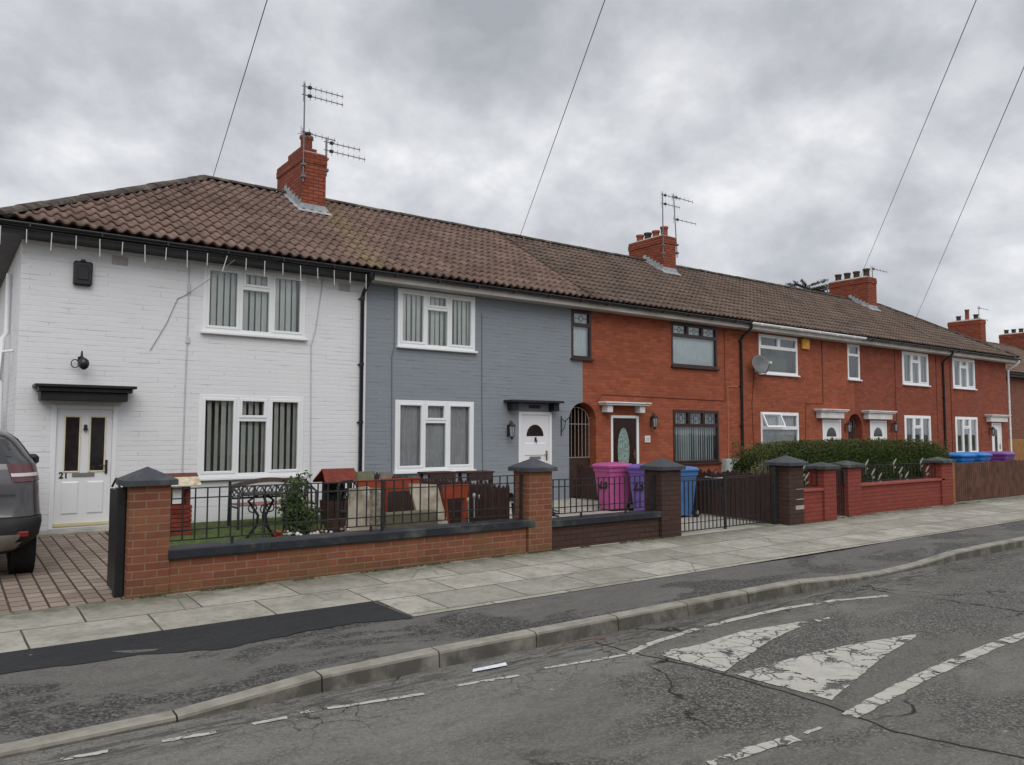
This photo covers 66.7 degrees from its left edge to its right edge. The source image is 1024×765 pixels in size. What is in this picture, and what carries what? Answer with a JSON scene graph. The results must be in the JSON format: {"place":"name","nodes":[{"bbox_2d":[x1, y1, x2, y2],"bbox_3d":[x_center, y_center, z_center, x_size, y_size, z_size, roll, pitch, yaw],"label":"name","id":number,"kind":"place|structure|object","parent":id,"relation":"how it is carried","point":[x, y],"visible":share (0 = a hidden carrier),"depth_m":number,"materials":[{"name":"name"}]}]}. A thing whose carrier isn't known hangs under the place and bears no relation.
{"place":"outdoors","nodes":[
{"label":"outdoors","id":0,"kind":"place"},
{"bbox_2d":[0,533,175,613],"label":"block paved drive","id":1,"kind":"structure","parent":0,"point":[70,570],"depth_m":8.32,"materials":[{"name":"brick"}]},
{"bbox_2d":[0,429,41,573],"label":"parked car","id":2,"kind":"object","parent":1,"relation":"on","point":[20,518],"visible":1,"depth_m":8.21,"materials":[{"name":"grey paint"}]},
{"bbox_2d":[37,527,108,536],"bbox_3d":[-6.245,2.221,11.233,1.450,0.172,0.318,3,-5,-36],"label":"door step","id":3,"kind":"object","parent":1,"relation":"on","point":[71,532],"depth_m":11.11,"materials":[{"name":"concrete"}]},
{"bbox_2d":[0,576,376,652],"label":"paving flags","id":4,"kind":"object","parent":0,"point":[30,629],"visible":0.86,"depth_m":7.01,"materials":[{"name":"concrete"}]},
{"bbox_2d":[0,135,377,531],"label":"terraced house","id":5,"kind":"structure","parent":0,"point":[236,370],"depth_m":12.46,"materials":[{"name":"white paint"}]},
{"bbox_2d":[71,351,89,369],"bbox_3d":[-6.299,-0.328,11.398,0.248,0.280,0.182,-2,-4,26],"label":"security light","id":6,"kind":"object","parent":5,"relation":"attached to","point":[83,363],"visible":1,"depth_m":11.34,"materials":[{"name":"black plastic"}]},
{"bbox_2d":[52,409,112,526],"bbox_3d":[-6.310,1.247,11.462,0.740,1.702,0.104,3,-5,-36],"label":"door","id":7,"kind":"structure","parent":5,"relation":"in","point":[83,436],"depth_m":11.46,"materials":[{"name":"white plastic"}]},
{"bbox_2d":[73,259,92,286],"bbox_3d":[-6.355,-1.628,11.527,0.250,0.390,0.101,3,-5,-36],"label":"alarm box","id":8,"kind":"object","parent":5,"relation":"attached to","point":[82,272],"visible":1,"depth_m":11.49,"materials":[{"name":"black plastic"}]},
{"bbox_2d":[0,225,367,284],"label":"icicle lights","id":9,"kind":"object","parent":5,"relation":"hanging from","point":[179,249],"visible":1,"depth_m":12.02,"materials":[{"name":"white plastic"}]},
{"bbox_2d":[197,394,304,480],"bbox_3d":[-4.516,0.926,13.215,1.800,1.385,0.825,3,-5,-36],"label":"window","id":10,"kind":"structure","parent":5,"relation":"in","point":[240,436],"depth_m":13.10,"materials":[{"name":"white plastic"}]},
{"bbox_2d":[200,263,307,340],"bbox_3d":[-4.504,-1.309,13.363,1.780,1.145,0.825,3,-5,-36],"label":"window","id":11,"kind":"structure","parent":5,"relation":"in","point":[243,302],"depth_m":13.21,"materials":[{"name":"white plastic"}]},
{"bbox_2d":[298,83,342,181],"bbox_3d":[-4.127,-5.191,16.561,0.926,2.150,0.544,3,-5,-36],"label":"tv antenna","id":12,"kind":"object","parent":5,"relation":"attached to","point":[304,133],"visible":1,"depth_m":16.22,"materials":[{"name":"grey metal"}]},
{"bbox_2d":[324,139,365,176],"bbox_3d":[-3.634,-4.825,16.936,0.980,0.870,0.106,3,-5,-36],"label":"tv antenna","id":13,"kind":"object","parent":5,"relation":"attached to","point":[330,150],"visible":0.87,"depth_m":16.74,"materials":[{"name":"grey metal"}]},
{"bbox_2d":[105,514,323,545],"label":"artificial lawn","id":14,"kind":"structure","parent":0,"point":[223,532],"depth_m":11.55,"materials":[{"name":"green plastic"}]},
{"bbox_2d":[165,472,201,535],"bbox_3d":[-4.819,1.744,11.161,0.580,0.880,0.500,3,-5,-36],"label":"wooden wishing well","id":15,"kind":"object","parent":14,"relation":"on","point":[187,480],"visible":0.58,"depth_m":11.10,"materials":[{"name":"brown wood"}]},
{"bbox_2d":[240,491,283,537],"bbox_3d":[-3.523,1.895,10.977,0.620,0.680,0.620,3,-5,-36],"label":"garden table","id":16,"kind":"object","parent":14,"relation":"on","point":[267,506],"visible":0.69,"depth_m":10.98,"materials":[{"name":"black paint"}]},
{"bbox_2d":[227,477,316,529],"bbox_3d":[-3.762,1.886,12.247,1.258,0.761,0.522,3,-5,-36],"label":"garden bench","id":17,"kind":"object","parent":14,"relation":"on","point":[238,504],"visible":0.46,"depth_m":12.18,"materials":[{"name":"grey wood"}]},
{"bbox_2d":[277,470,319,535],"bbox_3d":[-2.901,1.709,10.545,0.542,1.048,0.486,-2,-4,34],"label":"evergreen shrub","id":18,"kind":"object","parent":14,"relation":"on","point":[291,507],"visible":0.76,"depth_m":10.46,"materials":[{"name":"green plant"}]},
{"bbox_2d":[281,479,322,532],"bbox_3d":[-3.140,1.865,11.640,0.488,0.804,0.506,3,-5,-36],"label":"garden chair","id":19,"kind":"object","parent":14,"relation":"on","point":[311,503],"visible":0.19,"depth_m":11.73,"materials":[{"name":"black paint"}]},
{"bbox_2d":[313,468,355,523],"bbox_3d":[-2.835,1.852,12.610,0.620,0.915,0.560,3,-5,-36],"label":"wooden wishing well","id":20,"kind":"object","parent":14,"relation":"on","point":[333,475],"visible":0.48,"depth_m":12.48,"materials":[{"name":"black paint"}]},
{"bbox_2d":[324,518,345,532],"bbox_3d":[-2.297,2.060,10.940,0.600,0.330,0.300,3,-5,-36],"label":"plant trough","id":21,"kind":"object","parent":14,"relation":"on","point":[333,523],"visible":0.1,"depth_m":10.72,"materials":[{"name":"wood"}]},
{"bbox_2d":[338,480,356,517],"bbox_3d":[-2.276,1.865,11.602,0.506,0.804,0.488,-2,-4,25],"label":"garden chair","id":22,"kind":"object","parent":14,"relation":"on","point":[340,511],"visible":0.33,"depth_m":11.59,"materials":[{"name":"black paint"}]},
{"bbox_2d":[345,486,369,531],"bbox_3d":[-1.926,1.743,9.659,0.423,0.874,0.277,3,-5,-36],"label":"stone slab","id":23,"kind":"object","parent":14,"relation":"on","point":[361,506],"depth_m":9.69,"materials":[{"name":"stone"}]},
{"bbox_2d":[358,479,387,487],"bbox_3d":[-1.999,1.831,11.175,0.460,0.861,0.075,3,-5,-36],"label":"timber trestle","id":24,"kind":"object","parent":14,"relation":"on","point":[370,484],"visible":0.09,"depth_m":11.16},
{"bbox_2d":[369,487,380,528],"bbox_3d":[-1.768,1.769,9.922,0.313,0.856,0.213,3,-5,-36],"label":"stone slab","id":25,"kind":"object","parent":14,"relation":"on","point":[372,505],"depth_m":9.95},
{"bbox_2d":[379,472,392,495],"bbox_3d":[-1.965,1.792,11.553,0.164,0.885,0.737,-1,-4,11],"label":"leaning plank","id":26,"kind":"object","parent":14,"relation":"on","point":[385,475],"visible":0.16,"depth_m":11.80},
{"bbox_2d":[386,477,420,511],"bbox_3d":[-1.654,1.859,11.616,0.640,0.861,0.075,3,-5,-36],"label":"timber trestle","id":27,"kind":"object","parent":14,"relation":"on","point":[398,484],"visible":0.11,"depth_m":11.59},
{"bbox_2d":[384,509,437,527],"bbox_3d":[-1.339,1.949,10.187,0.760,0.520,0.180,3,-5,-36],"label":"stone block","id":28,"kind":"object","parent":14,"relation":"on","point":[407,518],"depth_m":10.11,"materials":[{"name":"stone"}]},
{"bbox_2d":[408,483,447,523],"bbox_3d":[-1.091,1.801,10.536,0.573,0.872,0.296,3,-5,-36],"label":"stone slab","id":29,"kind":"object","parent":14,"relation":"on","point":[424,499],"depth_m":10.55,"materials":[{"name":"stone"}]},
{"bbox_2d":[441,484,468,522],"bbox_3d":[-0.800,1.856,11.064,0.460,0.802,0.075,3,-5,-36],"label":"timber trestle","id":30,"kind":"object","parent":14,"relation":"on","point":[457,492],"visible":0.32,"depth_m":11.07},
{"bbox_2d":[356,471,373,484],"bbox_3d":[-2.163,1.683,11.529,0.282,0.713,0.579,1,-4,-15],"label":"leaning board","id":31,"kind":"object","parent":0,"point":[365,475],"visible":0.22,"depth_m":11.69,"materials":[{"name":"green wood"}]},
{"bbox_2d":[0,547,1023,764],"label":"road","id":32,"kind":"structure","parent":0,"point":[633,709],"depth_m":5.12,"materials":[{"name":"asphalt"}]},
{"bbox_2d":[61,595,887,760],"bbox_3d":[0.851,2.209,6.425,7.928,0.001,0.355,3,-4,-35],"label":"edge line marking","id":33,"kind":"object","parent":32,"relation":"on","point":[635,650],"visible":1,"depth_m":6.04,"materials":[{"name":"white paint"}]},
{"bbox_2d":[472,662,506,671],"bbox_3d":[-0.170,2.169,5.931,0.327,0.008,0.062,2,-4,-32],"label":"paper wrapper","id":34,"kind":"object","parent":32,"relation":"on","point":[491,666],"visible":1,"depth_m":5.95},
{"bbox_2d":[653,617,829,670],"bbox_3d":[2.273,2.234,6.770,2.300,0.001,0.670,3,-5,-36],"label":"hump arrow marking","id":35,"kind":"object","parent":32,"relation":"on","point":[743,642],"visible":1,"depth_m":6.48,"materials":[{"name":"white paint"}]},
{"bbox_2d":[596,642,1023,757],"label":"road joint","id":36,"kind":"object","parent":32,"relation":"on","point":[828,705],"visible":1,"depth_m":5.10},
{"bbox_2d":[736,633,918,699],"bbox_3d":[2.815,2.198,6.189,2.320,0.001,0.750,3,-5,-36],"label":"hump arrow marking","id":37,"kind":"object","parent":32,"relation":"on","point":[817,668],"visible":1,"depth_m":5.96,"materials":[{"name":"white paint"}]},
{"bbox_2d":[706,632,1023,764],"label":"lane line marking","id":38,"kind":"object","parent":32,"relation":"on","point":[885,695],"visible":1,"depth_m":5.39,"materials":[{"name":"white paint"}]},
{"bbox_2d":[0,520,1023,743],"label":"asphalt pavement","id":39,"kind":"structure","parent":0,"point":[38,702],"depth_m":6.08,"materials":[{"name":"asphalt"}]},
{"bbox_2d":[0,601,412,673],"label":"fresh asphalt strip","id":40,"kind":"object","parent":39,"relation":"on","point":[222,635],"visible":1,"depth_m":6.24,"materials":[{"name":"asphalt"}]},
{"bbox_2d":[0,0,1023,342],"label":"sky","id":41,"kind":"structure","parent":0,"point":[791,129],"materials":[{"name":"grey"}]},
{"bbox_2d":[15,548,1019,763],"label":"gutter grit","id":42,"kind":"object","parent":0,"point":[483,662],"visible":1,"depth_m":6.00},
{"bbox_2d":[510,498,759,553],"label":"front yard","id":43,"kind":"structure","parent":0,"point":[573,503],"depth_m":14.06,"materials":[{"name":"concrete"}]},
{"bbox_2d":[417,471,456,481],"bbox_3d":[-1.318,1.973,13.716,0.600,0.800,0.392,3,-5,-36],"label":"garden table","id":44,"kind":"object","parent":43,"relation":"on","point":[440,474],"visible":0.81,"depth_m":13.61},
{"bbox_2d":[320,198,595,502],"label":"terraced house","id":45,"kind":"structure","parent":43,"relation":"on","point":[468,343],"depth_m":15.76,"materials":[{"name":"grey paint"}]},
{"bbox_2d":[393,400,475,473],"bbox_3d":[-1.492,1.049,15.058,1.820,1.385,0.203,3,-5,-36],"label":"window","id":46,"kind":"structure","parent":45,"relation":"in","point":[430,435],"depth_m":15.11,"materials":[{"name":"white plastic"}]},
{"bbox_2d":[396,288,477,353],"bbox_3d":[-1.652,-1.170,15.465,1.810,1.145,0.825,3,-5,-36],"label":"window","id":47,"kind":"structure","parent":45,"relation":"in","point":[434,321],"depth_m":15.32,"materials":[{"name":"white plastic"}]},
{"bbox_2d":[507,421,515,439],"bbox_3d":[-0.008,0.984,15.984,0.157,0.407,0.222,1,-4,-14],"label":"wall lantern","id":48,"kind":"object","parent":45,"relation":"attached to","point":[511,429],"depth_m":15.93,"materials":[{"name":"black paint"}]},
{"bbox_2d":[521,415,548,463],"bbox_3d":[0.490,1.551,16.477,0.756,1.726,0.104,3,-5,-36],"label":"door","id":49,"kind":"structure","parent":45,"relation":"in","point":[534,428],"depth_m":16.50,"materials":[{"name":"white plastic"}]},
{"bbox_2d":[456,470,494,483],"bbox_3d":[-0.669,2.006,14.132,0.600,0.790,0.392,3,-5,-36],"label":"garden table","id":50,"kind":"object","parent":43,"relation":"on","point":[474,473],"visible":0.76,"depth_m":14.01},
{"bbox_2d":[591,462,633,510],"bbox_3d":[1.985,2.034,15.233,0.723,0.932,0.581,3,-5,-36],"label":"wheelie bin","id":51,"kind":"object","parent":43,"relation":"on","point":[607,469],"visible":0.74,"depth_m":15.04,"materials":[{"name":"pink plastic"}]},
{"bbox_2d":[626,463,645,510],"bbox_3d":[2.612,2.031,14.938,0.723,0.932,0.581,3,-5,-40],"label":"wheelie bin","id":52,"kind":"object","parent":43,"relation":"on","point":[634,470],"visible":0.34,"depth_m":14.79,"materials":[{"name":"purple plastic"}]},
{"bbox_2d":[681,466,699,516],"bbox_3d":[3.077,2.022,14.460,0.723,0.932,0.581,3,-5,-36],"label":"wheelie bin","id":53,"kind":"object","parent":43,"relation":"on","point":[690,472],"visible":0.35,"depth_m":14.30,"materials":[{"name":"blue plastic"}]},
{"bbox_2d":[578,498,761,523],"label":"yard","id":54,"kind":"structure","parent":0,"point":[722,517],"depth_m":14.20,"materials":[{"name":"concrete"}]},
{"bbox_2d":[577,463,770,521],"bbox_3d":[3.013,2.108,15.388,0.069,0.907,4.598,3,-5,-43],"label":"picket fence","id":55,"kind":"object","parent":54,"relation":"on","point":[585,471],"visible":0.41,"depth_m":14.29,"materials":[{"name":"wood"}]},
{"bbox_2d":[705,469,722,489],"bbox_3d":[3.655,1.754,14.120,0.215,0.388,0.444,3,-5,-36],"label":"hanging planter","id":56,"kind":"object","parent":55,"relation":"hanging from","point":[714,484],"visible":0.52,"depth_m":14.06,"materials":[{"name":"black paint"}]},
{"bbox_2d":[751,459,768,474],"bbox_3d":[4.667,1.823,14.430,0.818,0.815,0.231,3,-5,-36],"label":"dry lavender bush","id":57,"kind":"object","parent":54,"relation":"on","point":[760,469],"visible":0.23,"depth_m":14.38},
{"bbox_2d":[673,265,866,455],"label":"terraced house","id":58,"kind":"structure","parent":54,"relation":"on","point":[796,392],"depth_m":22.46,"materials":[{"name":"red brick"}]},
{"bbox_2d":[752,355,771,374],"bbox_3d":[6.669,-0.473,20.703,0.504,0.548,0.734,3,-5,-36],"label":"satellite dish","id":59,"kind":"object","parent":58,"relation":"attached to","point":[760,363],"visible":1,"depth_m":20.78,"materials":[{"name":"grey metal"}]},
{"bbox_2d":[758,334,800,376],"bbox_3d":[7.251,-0.726,22.028,1.850,1.125,0.825,3,-5,-36],"label":"window","id":60,"kind":"structure","parent":58,"relation":"in","point":[782,351],"depth_m":22.14,"materials":[{"name":"white plastic"}]},
{"bbox_2d":[761,412,798,444],"bbox_3d":[7.293,1.527,21.839,1.810,1.365,0.954,3,-5,-36],"label":"window","id":61,"kind":"structure","parent":58,"relation":"in","point":[775,426],"depth_m":21.67,"materials":[{"name":"white plastic"}]},
{"bbox_2d":[801,338,809,349],"bbox_3d":[8.476,-1.123,22.475,0.340,0.330,0.101,3,-5,-36],"label":"alarm box","id":62,"kind":"object","parent":58,"relation":"attached to","point":[805,343],"visible":1,"depth_m":22.41,"materials":[{"name":"yellow plastic"}]},
{"bbox_2d":[824,422,838,439],"bbox_3d":[9.507,2.011,23.130,0.846,1.686,0.092,3,-5,-36],"label":"door","id":63,"kind":"structure","parent":58,"relation":"in","point":[831,429],"depth_m":23.16,"materials":[{"name":"white plastic"}]},
{"bbox_2d":[847,344,862,380],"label":"window","id":64,"kind":"structure","parent":58,"relation":"in","point":[853,356],"depth_m":24.24,"materials":[{"name":"white plastic"}]},
{"bbox_2d":[729,438,950,487],"bbox_3d":[7.603,2.013,17.246,7.629,1.602,0.987,3,-5,-36],"label":"clipped hedge","id":65,"kind":"object","parent":54,"relation":"on","point":[879,452],"visible":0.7,"depth_m":16.65,"materials":[{"name":"green plant"}]},
{"bbox_2d":[761,268,953,449],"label":"terraced house","id":66,"kind":"structure","parent":54,"relation":"on","point":[900,384],"depth_m":26.14,"materials":[{"name":"red brick"}]},
{"bbox_2d":[871,422,884,439],"bbox_3d":[11.630,2.115,24.696,0.866,1.686,0.092,3,-5,-36],"label":"door","id":67,"kind":"structure","parent":66,"relation":"in","point":[877,429],"depth_m":24.73,"materials":[{"name":"white plastic"}]},
{"bbox_2d":[902,351,930,386],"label":"window","id":68,"kind":"structure","parent":66,"relation":"in","point":[914,365],"depth_m":26.49,"materials":[{"name":"white plastic"}]},
{"bbox_2d":[904,415,930,443],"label":"window","id":69,"kind":"structure","parent":66,"relation":"in","point":[916,427],"depth_m":26.67,"materials":[{"name":"white plastic"}]},
{"bbox_2d":[876,303,1021,451],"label":"terraced house","id":70,"kind":"structure","parent":54,"relation":"on","point":[974,394],"depth_m":29.15,"materials":[{"name":"red brick"}]},
{"bbox_2d":[952,357,977,389],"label":"window","id":71,"kind":"structure","parent":70,"relation":"in","point":[963,369],"depth_m":28.61,"materials":[{"name":"white plastic"}]},
{"bbox_2d":[955,417,978,451],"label":"window","id":72,"kind":"structure","parent":70,"relation":"in","point":[966,428],"depth_m":28.64,"materials":[{"name":"white plastic"}]},
{"bbox_2d":[992,424,1000,450],"bbox_3d":[18.566,2.453,29.802,0.706,1.686,0.104,3,-5,-36],"label":"door","id":73,"kind":"structure","parent":70,"relation":"in","point":[996,439],"depth_m":29.84,"materials":[{"name":"white plastic"}]},
{"bbox_2d":[937,452,976,463],"bbox_3d":[11.185,2.314,19.672,0.673,1.080,0.836,2,-4,-32],"label":"wheelie bin","id":74,"kind":"object","parent":54,"relation":"on","point":[963,457],"visible":0.11,"depth_m":19.36,"materials":[{"name":"plastic"}]},
{"bbox_2d":[958,452,992,461],"bbox_3d":[11.948,2.351,20.234,0.673,1.080,0.836,3,-5,-39],"label":"wheelie bin","id":75,"kind":"object","parent":54,"relation":"on","point":[982,456],"visible":0.13,"depth_m":19.90,"materials":[{"name":"plastic"}]},
{"bbox_2d":[982,451,1016,461],"bbox_3d":[13.114,2.408,21.094,0.673,1.080,0.836,3,-5,-36],"label":"wheelie bin","id":76,"kind":"object","parent":54,"relation":"on","point":[1002,456],"visible":0.12,"depth_m":20.82,"materials":[{"name":"plastic"}]},
{"bbox_2d":[323,494,1023,615],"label":"paving flags","id":77,"kind":"object","parent":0,"point":[434,588],"visible":0.87,"depth_m":10.02,"materials":[{"name":"concrete"}]},
{"bbox_2d":[116,458,557,598],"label":"garden wall","id":78,"kind":"structure","parent":77,"relation":"on","point":[155,563],"depth_m":8.61,"materials":[{"name":"brick"}]},
{"bbox_2d":[107,477,125,597],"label":"driveway gate","id":79,"kind":"structure","parent":78,"relation":"attached to","point":[116,542],"depth_m":7.57,"materials":[{"name":"metal"}]},
{"bbox_2d":[374,472,512,522],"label":"metal railings","id":80,"kind":"object","parent":78,"relation":"on","point":[407,501],"visible":0.38,"depth_m":11.41,"materials":[{"name":"metal"}]},
{"bbox_2d":[140,501,979,598],"bbox_3d":[3.725,2.425,12.781,18.070,0.035,0.232,3,-5,-36],"label":"moss and weeds","id":81,"kind":"object","parent":77,"relation":"on","point":[492,557],"visible":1,"depth_m":9.43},
{"bbox_2d":[552,458,685,549],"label":"garden wall","id":82,"kind":"structure","parent":77,"relation":"on","point":[659,516],"depth_m":11.57,"materials":[{"name":"brick"}]},
{"bbox_2d":[681,471,766,531],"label":"driveway gate","id":83,"kind":"structure","parent":82,"relation":"attached to","point":[724,478],"depth_m":12.96,"materials":[{"name":"metal"}]},
{"bbox_2d":[763,455,808,524],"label":"brick pillar","id":84,"kind":"structure","parent":77,"relation":"on","point":[787,489],"depth_m":13.65,"materials":[{"name":"brown brick"}]},
{"bbox_2d":[803,457,955,522],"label":"garden wall","id":85,"kind":"structure","parent":77,"relation":"on","point":[933,486],"depth_m":15.61,"materials":[{"name":"brick"}]},
{"bbox_2d":[834,463,845,514],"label":"garden gate","id":86,"kind":"structure","parent":85,"relation":"attached to","point":[842,472],"depth_m":14.94,"materials":[{"name":"metal"}]},
{"bbox_2d":[954,459,1023,500],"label":"picket fence","id":87,"kind":"object","parent":77,"relation":"on","point":[979,480],"visible":0.91,"depth_m":18.98,"materials":[{"name":"wood"}]},
{"label":"back gardens","id":88,"kind":"structure","parent":0,"visible":0},
{"bbox_2d":[947,309,1023,438],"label":"house","id":89,"kind":"structure","parent":88,"relation":"on","point":[975,327],"depth_m":42.54,"materials":[{"name":"brown brick"}]},
{"bbox_2d":[998,328,1023,355],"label":"house","id":90,"kind":"structure","parent":88,"relation":"on","point":[1013,341],"depth_m":46.66,"materials":[{"name":"brown brick"}]},
{"bbox_2d":[1006,364,1023,438],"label":"house","id":91,"kind":"structure","parent":88,"relation":"on","point":[1016,374],"depth_m":38.55,"materials":[{"name":"brown brick"}]},
{"label":"ground","id":92,"kind":"structure","parent":0,"visible":0},
{"bbox_2d":[2,569,914,758],"bbox_3d":[16.168,3.052,18.344,72.000,0.100,0.120,3,-5,-36],"label":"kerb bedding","id":93,"kind":"object","parent":92,"relation":"on","point":[210,715],"depth_m":4.65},
{"bbox_2d":[0,536,1023,758],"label":"kerb","id":94,"kind":"structure","parent":93,"relation":"on","point":[375,669],"depth_m":6.12,"materials":[{"name":"concrete"}]},
{"bbox_2d":[496,226,752,473],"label":"terraced house","id":95,"kind":"structure","parent":92,"relation":"on","point":[651,333],"depth_m":19.10,"materials":[{"name":"red brick"}]},
{"bbox_2d":[569,407,589,496],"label":"passage gate","id":96,"kind":"structure","parent":95,"relation":"attached to","point":[574,462],"depth_m":17.37,"materials":[{"name":"grey metal"}]},
{"bbox_2d":[570,309,593,360],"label":"window","id":97,"kind":"structure","parent":95,"relation":"in","point":[581,329],"depth_m":17.51,"materials":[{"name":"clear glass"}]},
{"bbox_2d":[613,418,635,463],"bbox_3d":[2.617,1.675,18.044,0.766,1.686,0.104,3,-5,-36],"label":"door","id":98,"kind":"structure","parent":95,"relation":"in","point":[624,429],"depth_m":18.07,"materials":[{"name":"brown wood"}]},
{"bbox_2d":[650,413,657,428],"bbox_3d":[3.387,0.930,18.501,0.157,0.407,0.222,1,-4,-14],"label":"wall lantern","id":99,"kind":"object","parent":95,"relation":"attached to","point":[654,420],"depth_m":18.44,"materials":[{"name":"black paint"}]},
{"bbox_2d":[661,191,679,257],"bbox_3d":[4.697,-4.636,23.053,0.810,2.000,0.106,3,-5,-36],"label":"tv antenna","id":100,"kind":"object","parent":95,"relation":"attached to","point":[663,244],"visible":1,"depth_m":22.85,"materials":[{"name":"grey metal"}]},
{"bbox_2d":[673,193,694,257],"bbox_3d":[5.191,-4.679,23.460,1.057,1.941,0.106,3,-5,-36],"label":"tv antenna","id":101,"kind":"object","parent":95,"relation":"attached to","point":[675,220],"visible":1,"depth_m":23.21,"materials":[{"name":"grey metal"}]},
{"bbox_2d":[671,321,719,370],"bbox_3d":[4.416,-0.889,19.940,1.800,1.135,0.825,3,-5,-36],"label":"window","id":102,"kind":"structure","parent":95,"relation":"in","point":[693,346],"depth_m":19.75,"materials":[{"name":"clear glass"}]},
{"bbox_2d":[673,409,721,464],"bbox_3d":[4.432,1.392,19.809,1.790,1.365,0.825,3,-5,-36],"label":"window","id":103,"kind":"structure","parent":95,"relation":"in","point":[695,432],"depth_m":19.80,"materials":[{"name":"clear glass"}]},
{"bbox_2d":[721,458,738,472],"bbox_3d":[5.668,2.204,20.128,0.560,0.460,0.199,3,-5,-36],"label":"meter cabinet","id":104,"kind":"object","parent":95,"relation":"attached to","point":[726,465],"visible":0.27,"depth_m":19.96,"materials":[{"name":"white plastic"}]},
{"bbox_2d":[785,279,828,293],"bbox_3d":[14.125,-0.499,35.701,4.915,8.584,5.558,-1,-4,17],"label":"spiky tree","id":105,"kind":"object","parent":92,"relation":"on","point":[819,288],"visible":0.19,"depth_m":35.88,"materials":[{"name":"green plant"}]},
{"bbox_2d":[1008,439,1023,460],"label":"side fence","id":106,"kind":"object","parent":92,"relation":"on","point":[1018,447],"visible":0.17,"depth_m":31.86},
{"label":"opposite pavement","id":107,"kind":"structure","parent":0,"visible":0},
{"bbox_3d":[2.379,-2.522,-1.121,0.280,8.700,0.280,3,-5,-36],"label":"telegraph pole","id":108,"kind":"object","parent":107,"relation":"on","visible":0},
{"bbox_2d":[213,0,266,175],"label":"overhead cable","id":109,"kind":"object","parent":108,"relation":"attached to","point":[242,80],"visible":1,"depth_m":12.03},
{"bbox_2d":[520,0,604,234],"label":"overhead cable","id":110,"kind":"object","parent":108,"relation":"attached to","point":[567,104],"visible":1,"depth_m":13.13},
{"bbox_2d":[860,0,975,276],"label":"overhead cable","id":111,"kind":"object","parent":108,"relation":"attached to","point":[926,118],"visible":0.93,"depth_m":14.81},
{"bbox_2d":[916,67,1023,316],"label":"overhead cable","id":112,"kind":"object","parent":108,"relation":"attached to","point":[977,175],"visible":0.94,"depth_m":15.98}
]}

